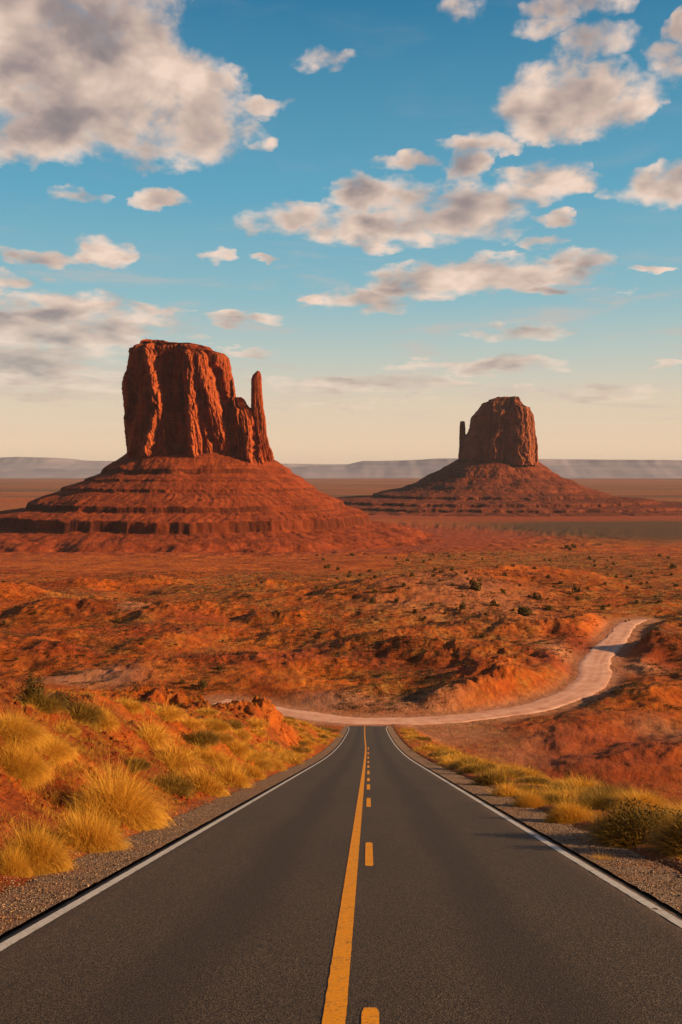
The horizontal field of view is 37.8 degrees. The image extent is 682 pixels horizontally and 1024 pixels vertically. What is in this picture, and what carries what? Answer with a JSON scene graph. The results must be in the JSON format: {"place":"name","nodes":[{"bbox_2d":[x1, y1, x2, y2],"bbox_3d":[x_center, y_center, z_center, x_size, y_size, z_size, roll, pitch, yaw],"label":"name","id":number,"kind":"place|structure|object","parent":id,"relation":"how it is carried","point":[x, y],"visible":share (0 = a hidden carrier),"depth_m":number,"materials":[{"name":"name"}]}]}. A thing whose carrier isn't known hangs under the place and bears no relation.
{"place":"outdoors","nodes":[
{"label":"outdoors","id":0,"kind":"place"},
{"bbox_2d":[0,457,346,468],"bbox_3d":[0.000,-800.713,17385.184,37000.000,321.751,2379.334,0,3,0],"label":"mesa hills","id":1,"kind":"structure","parent":0,"point":[22,462],"depth_m":17076.30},
{"bbox_2d":[0,478,681,937],"bbox_3d":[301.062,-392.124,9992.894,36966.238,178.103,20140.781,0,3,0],"label":"ground","id":2,"kind":"structure","parent":0,"point":[506,674],"depth_m":298.11,"materials":[{"name":"red soil"}]},
{"bbox_2d":[0,831,35,877],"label":"grass clump","id":3,"kind":"object","parent":2,"relation":"on","point":[10,862],"visible":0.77,"depth_m":15.28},
{"bbox_2d":[0,697,59,755],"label":"grass clump","id":4,"kind":"object","parent":2,"relation":"on","point":[25,729],"visible":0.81,"depth_m":24.05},
{"bbox_2d":[0,733,62,792],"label":"grass clump","id":5,"kind":"object","parent":2,"relation":"on","point":[29,768],"visible":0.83,"depth_m":22.78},
{"bbox_2d":[11,672,58,703],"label":"desert shrub","id":6,"kind":"object","parent":2,"relation":"on","point":[28,682],"visible":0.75,"depth_m":33.38,"materials":[{"name":"green plant"}]},
{"bbox_2d":[0,801,86,876],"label":"grass clump","id":7,"kind":"object","parent":2,"relation":"on","point":[44,857],"visible":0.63,"depth_m":15.93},
{"bbox_2d":[20,683,70,714],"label":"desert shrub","id":8,"kind":"object","parent":2,"relation":"on","point":[41,703],"visible":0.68,"depth_m":32.84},
{"bbox_2d":[27,728,91,770],"bbox_3d":[-7.594,6.007,25.660,2.100,1.388,2.175,2,3,35],"label":"grass clump","id":9,"kind":"object","parent":2,"relation":"on","point":[61,749],"visible":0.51,"depth_m":25.48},
{"bbox_2d":[50,690,78,708],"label":"desert shrub","id":10,"kind":"object","parent":2,"relation":"on","point":[65,699],"visible":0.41,"depth_m":35.74,"materials":[{"name":"green plant"}]},
{"bbox_2d":[55,714,82,736],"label":"grass clump","id":11,"kind":"object","parent":2,"relation":"on","point":[71,727],"visible":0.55,"depth_m":32.00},
{"bbox_2d":[32,788,133,855],"bbox_3d":[-4.856,6.064,18.860,2.097,2.046,2.242,1,3,22],"label":"grass clump","id":12,"kind":"object","parent":2,"relation":"on","point":[90,835],"visible":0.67,"depth_m":18.74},
{"bbox_2d":[58,689,112,730],"bbox_3d":[-9.441,7.066,35.768,2.556,1.765,2.820,-1,3,-19],"label":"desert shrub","id":13,"kind":"object","parent":2,"relation":"on","point":[79,712],"visible":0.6,"depth_m":35.65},
{"bbox_2d":[89,692,124,734],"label":"grass clump","id":14,"kind":"object","parent":2,"relation":"on","point":[107,722],"visible":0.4,"depth_m":36.46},
{"bbox_2d":[55,743,188,830],"bbox_3d":[-5.312,6.705,23.444,3.646,3.080,3.625,-2,3,-36],"label":"grass clump","id":15,"kind":"object","parent":2,"relation":"on","point":[136,811],"visible":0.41,"depth_m":23.19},
{"bbox_2d":[113,694,147,714],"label":"grass clump","id":16,"kind":"object","parent":2,"relation":"on","point":[133,706],"visible":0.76,"depth_m":43.41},
{"bbox_2d":[124,754,153,773],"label":"grass clump","id":17,"kind":"object","parent":2,"relation":"on","point":[144,762],"visible":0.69,"depth_m":32.46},
{"bbox_2d":[133,713,177,750],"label":"grass clump","id":18,"kind":"object","parent":2,"relation":"on","point":[149,737],"visible":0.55,"depth_m":39.53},
{"bbox_2d":[0,680,320,826],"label":"straw grass","id":19,"kind":"structure","parent":2,"relation":"on","point":[82,750],"depth_m":30.02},
{"bbox_2d":[0,683,321,854],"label":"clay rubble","id":20,"kind":"object","parent":2,"relation":"on","point":[68,719],"visible":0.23,"depth_m":31.17,"materials":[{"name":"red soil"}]},
{"bbox_2d":[150,692,189,722],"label":"grass clump","id":21,"kind":"object","parent":2,"relation":"on","point":[171,714],"visible":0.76,"depth_m":51.52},
{"bbox_2d":[145,757,197,799],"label":"grass clump","id":22,"kind":"object","parent":2,"relation":"on","point":[184,789],"visible":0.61,"depth_m":32.33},
{"bbox_2d":[0,726,347,934],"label":"gravel shoulder","id":23,"kind":"object","parent":2,"relation":"on","point":[282,775],"visible":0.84,"depth_m":17.59},
{"bbox_2d":[151,729,209,777],"bbox_3d":[-6.301,9.280,37.651,2.900,2.292,3.174,0,3,4],"label":"grass clump","id":24,"kind":"object","parent":2,"relation":"on","point":[173,756],"visible":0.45,"depth_m":37.40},
{"bbox_2d":[179,712,206,731],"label":"grass clump","id":25,"kind":"object","parent":2,"relation":"on","point":[189,722],"visible":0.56,"depth_m":52.45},
{"bbox_2d":[197,681,207,688],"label":"juniper bush","id":26,"kind":"object","parent":2,"relation":"on","point":[204,684],"visible":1,"depth_m":239.58,"materials":[{"name":"green plant"}]},
{"bbox_2d":[170,749,235,796],"bbox_3d":[-5.164,9.488,35.193,2.817,2.356,2.770,-1,3,-12],"label":"grass clump","id":27,"kind":"object","parent":2,"relation":"on","point":[209,785],"visible":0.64,"depth_m":35.07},
{"bbox_2d":[184,726,222,746],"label":"grass clump","id":28,"kind":"object","parent":2,"relation":"on","point":[202,736],"visible":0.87,"depth_m":47.60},
{"bbox_2d":[187,734,221,764],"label":"grass clump","id":29,"kind":"object","parent":2,"relation":"on","point":[206,754],"visible":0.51,"depth_m":44.15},
{"bbox_2d":[193,706,220,716],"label":"grass clump","id":30,"kind":"object","parent":2,"relation":"on","point":[210,712],"visible":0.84,"depth_m":75.22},
{"bbox_2d":[199,717,215,728],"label":"grass clump","id":31,"kind":"object","parent":2,"relation":"on","point":[211,725],"visible":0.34,"depth_m":60.51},
{"bbox_2d":[200,714,232,733],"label":"grass clump","id":32,"kind":"object","parent":2,"relation":"on","point":[224,726],"visible":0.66,"depth_m":60.81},
{"bbox_2d":[205,743,240,772],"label":"grass clump","id":33,"kind":"object","parent":2,"relation":"on","point":[223,759],"visible":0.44,"depth_m":44.10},
{"bbox_2d":[0,339,447,552],"bbox_3d":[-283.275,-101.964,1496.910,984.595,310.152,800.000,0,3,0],"label":"sandstone butte","id":34,"kind":"object","parent":2,"relation":"on","point":[196,467],"visible":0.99,"depth_m":1382.34,"materials":[{"name":"stone"}]},
{"bbox_2d":[212,727,236,744],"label":"grass clump","id":35,"kind":"object","parent":2,"relation":"on","point":[223,737],"visible":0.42,"depth_m":56.96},
{"bbox_2d":[223,718,248,729],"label":"grass clump","id":36,"kind":"object","parent":2,"relation":"on","point":[234,726],"visible":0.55,"depth_m":71.94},
{"bbox_2d":[210,752,263,788],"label":"grass clump","id":37,"kind":"object","parent":2,"relation":"on","point":[234,776],"visible":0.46,"depth_m":40.72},
{"bbox_2d":[225,730,255,760],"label":"grass clump","id":38,"kind":"object","parent":2,"relation":"on","point":[237,747],"visible":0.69,"depth_m":56.68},
{"bbox_2d":[231,727,253,742],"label":"grass clump","id":39,"kind":"object","parent":2,"relation":"on","point":[242,733],"visible":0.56,"depth_m":68.47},
{"bbox_2d":[239,750,266,779],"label":"grass clump","id":40,"kind":"object","parent":2,"relation":"on","point":[257,773],"visible":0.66,"depth_m":48.17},
{"bbox_2d":[250,727,259,734],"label":"grass clump","id":41,"kind":"object","parent":2,"relation":"on","point":[254,731],"visible":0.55,"depth_m":78.78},
{"bbox_2d":[243,743,268,761],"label":"grass clump","id":42,"kind":"object","parent":2,"relation":"on","point":[257,755],"visible":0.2,"depth_m":58.19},
{"bbox_2d":[246,717,270,730],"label":"grass clump","id":43,"kind":"object","parent":2,"relation":"on","point":[255,723],"visible":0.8,"depth_m":82.69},
{"bbox_2d":[247,755,273,770],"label":"grass clump","id":44,"kind":"object","parent":2,"relation":"on","point":[258,759],"visible":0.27,"depth_m":56.94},
{"bbox_2d":[252,739,268,752],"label":"grass clump","id":45,"kind":"object","parent":2,"relation":"on","point":[260,747],"visible":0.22,"depth_m":69.45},
{"bbox_2d":[257,727,267,738],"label":"grass clump","id":46,"kind":"object","parent":2,"relation":"on","point":[262,732],"visible":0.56,"depth_m":80.85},
{"bbox_2d":[252,757,276,771],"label":"grass clump","id":47,"kind":"object","parent":2,"relation":"on","point":[266,768],"visible":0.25,"depth_m":56.66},
{"bbox_2d":[260,740,275,749],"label":"grass clump","id":48,"kind":"object","parent":2,"relation":"on","point":[267,745],"visible":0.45,"depth_m":73.81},
{"bbox_2d":[263,751,280,759],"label":"grass clump","id":49,"kind":"object","parent":2,"relation":"on","point":[273,755],"visible":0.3,"depth_m":66.06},
{"bbox_2d":[265,736,284,752],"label":"grass clump","id":50,"kind":"object","parent":2,"relation":"on","point":[277,747],"visible":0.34,"depth_m":77.77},
{"bbox_2d":[257,751,295,770],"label":"grass clump","id":51,"kind":"object","parent":2,"relation":"on","point":[274,764],"visible":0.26,"depth_m":59.56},
{"bbox_2d":[266,755,286,771],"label":"grass clump","id":52,"kind":"object","parent":2,"relation":"on","point":[278,765],"visible":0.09,"depth_m":59.16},
{"bbox_2d":[266,751,293,764],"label":"grass clump","id":53,"kind":"object","parent":2,"relation":"on","point":[282,757],"visible":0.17,"depth_m":69.68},
{"bbox_2d":[279,743,295,757],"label":"grass clump","id":54,"kind":"object","parent":2,"relation":"on","point":[288,753],"visible":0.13,"depth_m":78.09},
{"bbox_2d":[282,717,297,725],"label":"grass clump","id":55,"kind":"object","parent":2,"relation":"on","point":[287,720],"visible":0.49,"depth_m":102.28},
{"bbox_2d":[284,754,309,764],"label":"grass clump","id":56,"kind":"object","parent":2,"relation":"on","point":[294,760],"visible":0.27,"depth_m":72.34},
{"bbox_2d":[289,741,306,754],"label":"grass clump","id":57,"kind":"object","parent":2,"relation":"on","point":[298,748],"visible":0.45,"depth_m":91.06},
{"bbox_2d":[296,726,309,733],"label":"grass clump","id":58,"kind":"object","parent":2,"relation":"on","point":[301,731],"visible":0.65,"depth_m":127.51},
{"bbox_2d":[297,733,308,740],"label":"grass clump","id":59,"kind":"object","parent":2,"relation":"on","point":[301,736],"visible":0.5,"depth_m":108.61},
{"bbox_2d":[298,740,308,746],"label":"grass clump","id":60,"kind":"object","parent":2,"relation":"on","point":[303,742],"visible":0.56,"depth_m":101.03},
{"bbox_2d":[298,719,310,727],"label":"grass clump","id":61,"kind":"object","parent":2,"relation":"on","point":[304,723],"visible":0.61,"depth_m":146.70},
{"bbox_2d":[304,738,317,746],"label":"grass clump","id":62,"kind":"object","parent":2,"relation":"on","point":[311,742],"visible":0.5,"depth_m":110.57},
{"bbox_2d":[0,551,681,712],"bbox_3d":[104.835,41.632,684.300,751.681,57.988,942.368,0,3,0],"label":"scrub","id":63,"kind":"object","parent":2,"relation":"on","point":[370,662],"visible":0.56,"depth_m":319.44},
{"bbox_2d":[0,681,681,885],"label":"dry grass","id":64,"kind":"structure","parent":2,"relation":"on","point":[160,798],"depth_m":30.63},
{"bbox_2d":[412,746,429,751],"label":"grass clump","id":65,"kind":"object","parent":2,"relation":"on","point":[422,749],"visible":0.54,"depth_m":109.50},
{"bbox_2d":[418,735,432,740],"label":"grass clump","id":66,"kind":"object","parent":2,"relation":"on","point":[427,738],"visible":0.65,"depth_m":151.74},
{"bbox_2d":[420,742,441,750],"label":"grass clump","id":67,"kind":"object","parent":2,"relation":"on","point":[429,745],"visible":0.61,"depth_m":110.22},
{"bbox_2d":[426,751,446,756],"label":"grass clump","id":68,"kind":"object","parent":2,"relation":"on","point":[437,753],"visible":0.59,"depth_m":89.63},
{"bbox_2d":[435,756,459,764],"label":"grass clump","id":69,"kind":"object","parent":2,"relation":"on","point":[444,761],"visible":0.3,"depth_m":70.88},
{"bbox_2d":[435,751,461,759],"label":"grass clump","id":70,"kind":"object","parent":2,"relation":"on","point":[446,755],"visible":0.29,"depth_m":82.93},
{"bbox_2d":[444,745,462,753],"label":"grass clump","id":71,"kind":"object","parent":2,"relation":"on","point":[452,750],"visible":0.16,"depth_m":105.14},
{"bbox_2d":[442,755,476,769],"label":"grass clump","id":72,"kind":"object","parent":2,"relation":"on","point":[449,765],"visible":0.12,"depth_m":62.76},
{"bbox_2d":[450,751,479,758],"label":"grass clump","id":73,"kind":"object","parent":2,"relation":"on","point":[465,755],"visible":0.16,"depth_m":84.40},
{"bbox_2d":[450,751,486,769],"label":"grass clump","id":74,"kind":"object","parent":2,"relation":"on","point":[458,764],"visible":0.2,"depth_m":61.15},
{"bbox_2d":[454,759,492,770],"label":"grass clump","id":75,"kind":"object","parent":2,"relation":"on","point":[470,764],"visible":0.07,"depth_m":58.40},
{"bbox_2d":[469,578,481,589],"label":"juniper bush","id":76,"kind":"object","parent":2,"relation":"on","point":[475,585],"visible":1,"depth_m":390.86,"materials":[{"name":"green plant"}]},
{"bbox_2d":[455,756,497,774],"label":"grass clump","id":77,"kind":"object","parent":2,"relation":"on","point":[474,768],"visible":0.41,"depth_m":54.38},
{"bbox_2d":[464,755,499,767],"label":"grass clump","id":78,"kind":"object","parent":2,"relation":"on","point":[485,760],"visible":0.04,"depth_m":61.47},
{"bbox_2d":[482,757,496,768],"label":"grass clump","id":79,"kind":"object","parent":2,"relation":"on","point":[489,765],"visible":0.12,"depth_m":58.75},
{"bbox_2d":[471,760,515,785],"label":"grass clump","id":80,"kind":"object","parent":2,"relation":"on","point":[488,778],"visible":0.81,"depth_m":42.76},
{"bbox_2d":[467,766,524,778],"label":"grass clump","id":81,"kind":"object","parent":2,"relation":"on","point":[509,776],"visible":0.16,"depth_m":48.30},
{"bbox_2d":[485,773,523,796],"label":"grass clump","id":82,"kind":"object","parent":2,"relation":"on","point":[506,791],"visible":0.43,"depth_m":35.28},
{"bbox_2d":[336,396,681,516],"bbox_3d":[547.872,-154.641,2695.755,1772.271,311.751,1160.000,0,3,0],"label":"sandstone butte","id":83,"kind":"object","parent":2,"relation":"on","point":[496,468],"visible":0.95,"depth_m":2529.15,"materials":[{"name":"stone"}]},
{"bbox_2d":[497,758,521,769],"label":"grass clump","id":84,"kind":"object","parent":2,"relation":"on","point":[510,765],"visible":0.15,"depth_m":58.18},
{"bbox_2d":[493,763,529,778],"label":"grass clump","id":85,"kind":"object","parent":2,"relation":"on","point":[517,773],"visible":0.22,"depth_m":48.53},
{"bbox_2d":[517,604,531,615],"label":"juniper bush","id":86,"kind":"object","parent":2,"relation":"on","point":[522,610],"visible":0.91,"depth_m":347.42,"materials":[{"name":"green plant"}]},
{"bbox_2d":[513,763,542,777],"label":"grass clump","id":87,"kind":"object","parent":2,"relation":"on","point":[530,773],"visible":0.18,"depth_m":52.01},
{"bbox_2d":[504,781,552,808],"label":"grass clump","id":88,"kind":"object","parent":2,"relation":"on","point":[531,801],"visible":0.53,"depth_m":30.05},
{"bbox_2d":[516,782,544,790],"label":"grass clump","id":89,"kind":"object","parent":2,"relation":"on","point":[529,787],"visible":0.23,"depth_m":38.46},
{"bbox_2d":[514,772,550,784],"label":"grass clump","id":90,"kind":"object","parent":2,"relation":"on","point":[539,779],"visible":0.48,"depth_m":44.00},
{"bbox_2d":[510,764,554,779],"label":"grass clump","id":91,"kind":"object","parent":2,"relation":"on","point":[540,773],"visible":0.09,"depth_m":53.35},
{"bbox_2d":[387,726,681,912],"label":"gravel shoulder","id":92,"kind":"object","parent":2,"relation":"on","point":[452,776],"visible":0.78,"depth_m":19.72},
{"bbox_2d":[533,592,541,599],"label":"juniper bush","id":93,"kind":"object","parent":2,"relation":"on","point":[539,596],"visible":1,"depth_m":394.54,"materials":[{"name":"green plant"}]},
{"bbox_2d":[537,779,557,790],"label":"grass clump","id":94,"kind":"object","parent":2,"relation":"on","point":[542,786],"visible":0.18,"depth_m":38.81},
{"bbox_2d":[542,604,552,610],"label":"juniper bush","id":95,"kind":"object","parent":2,"relation":"on","point":[548,607],"visible":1,"depth_m":364.81,"materials":[{"name":"green plant"}]},
{"bbox_2d":[536,779,570,796],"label":"grass clump","id":96,"kind":"object","parent":2,"relation":"on","point":[542,792],"visible":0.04,"depth_m":33.90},
{"bbox_2d":[543,788,566,803],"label":"grass clump","id":97,"kind":"object","parent":2,"relation":"on","point":[548,796],"visible":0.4,"depth_m":30.70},
{"bbox_2d":[539,778,582,792],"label":"grass clump","id":98,"kind":"object","parent":2,"relation":"on","point":[555,788],"visible":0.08,"depth_m":35.02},
{"bbox_2d":[532,782,591,802],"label":"grass clump","id":99,"kind":"object","parent":2,"relation":"on","point":[567,795],"visible":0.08,"depth_m":31.58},
{"bbox_2d":[448,673,681,797],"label":"hollow scrub","id":100,"kind":"object","parent":2,"relation":"on","point":[573,720],"visible":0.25,"depth_m":201.24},
{"bbox_2d":[536,786,601,824],"bbox_3d":[5.706,7.512,24.812,1.872,1.592,2.001,1,3,29],"label":"grass clump","id":101,"kind":"object","parent":2,"relation":"on","point":[569,813],"visible":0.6,"depth_m":24.71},
{"bbox_2d":[545,769,601,785],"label":"grass clump","id":102,"kind":"object","parent":2,"relation":"on","point":[562,780],"visible":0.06,"depth_m":40.27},
{"bbox_2d":[550,779,598,799],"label":"grass clump","id":103,"kind":"object","parent":2,"relation":"on","point":[569,791],"visible":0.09,"depth_m":32.10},
{"bbox_2d":[572,586,580,591],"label":"juniper bush","id":104,"kind":"object","parent":2,"relation":"on","point":[574,588],"visible":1,"depth_m":414.96,"materials":[{"name":"green plant"}]},
{"bbox_2d":[553,767,608,789],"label":"grass clump","id":105,"kind":"object","parent":2,"relation":"on","point":[579,782],"visible":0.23,"depth_m":38.85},
{"bbox_2d":[570,781,621,799],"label":"grass clump","id":106,"kind":"object","parent":2,"relation":"on","point":[596,792],"visible":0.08,"depth_m":30.25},
{"bbox_2d":[586,846,614,867],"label":"grass clump","id":107,"kind":"object","parent":2,"relation":"on","point":[595,864],"visible":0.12,"depth_m":17.35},
{"bbox_2d":[564,783,639,810],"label":"grass clump","id":108,"kind":"object","parent":2,"relation":"on","point":[597,802],"visible":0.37,"depth_m":28.06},
{"bbox_2d":[585,782,624,791],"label":"grass clump","id":109,"kind":"object","parent":2,"relation":"on","point":[600,787],"visible":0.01,"depth_m":37.50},
{"bbox_2d":[584,778,652,794],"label":"grass clump","id":110,"kind":"object","parent":2,"relation":"on","point":[620,790],"visible":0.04,"depth_m":31.80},
{"bbox_2d":[576,797,681,849],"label":"desert shrub","id":111,"kind":"object","parent":2,"relation":"on","point":[619,828],"visible":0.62,"depth_m":19.91,"materials":[{"name":"green plant"}]},
{"bbox_2d":[596,782,673,812],"bbox_3d":[8.333,8.215,27.989,2.909,1.380,2.925,-2,4,-42],"label":"grass clump","id":112,"kind":"object","parent":2,"relation":"on","point":[622,796],"visible":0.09,"depth_m":28.22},
{"bbox_2d":[603,782,680,811],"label":"grass clump","id":113,"kind":"object","parent":2,"relation":"on","point":[638,797],"visible":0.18,"depth_m":27.78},
{"bbox_2d":[634,809,681,858],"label":"desert shrub","id":114,"kind":"object","parent":2,"relation":"on","point":[672,838],"visible":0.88,"depth_m":17.99,"materials":[{"name":"green plant"}]},
{"bbox_2d":[636,795,681,814],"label":"grass clump","id":115,"kind":"object","parent":2,"relation":"on","point":[679,808],"depth_m":23.28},
{"bbox_2d":[0,726,681,1023],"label":"paved road","id":116,"kind":"structure","parent":0,"point":[367,875],"depth_m":11.03,"materials":[{"name":"asphalt"}]},
{"bbox_2d":[0,458,681,477],"bbox_3d":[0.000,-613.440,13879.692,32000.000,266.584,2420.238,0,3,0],"label":"mesa hills","id":117,"kind":"structure","parent":0,"point":[573,468],"depth_m":13323.18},
{"bbox_2d":[0,781,681,931],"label":"gravel","id":118,"kind":"structure","parent":0,"point":[652,871],"depth_m":17.19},
{"bbox_2d":[0,0,681,463],"label":"sky","id":119,"kind":"structure","parent":0,"point":[407,217],"materials":[{"name":"blue"}]},
{"bbox_2d":[213,619,646,724],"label":"dirt road","id":120,"kind":"structure","parent":0,"point":[594,674],"depth_m":230.10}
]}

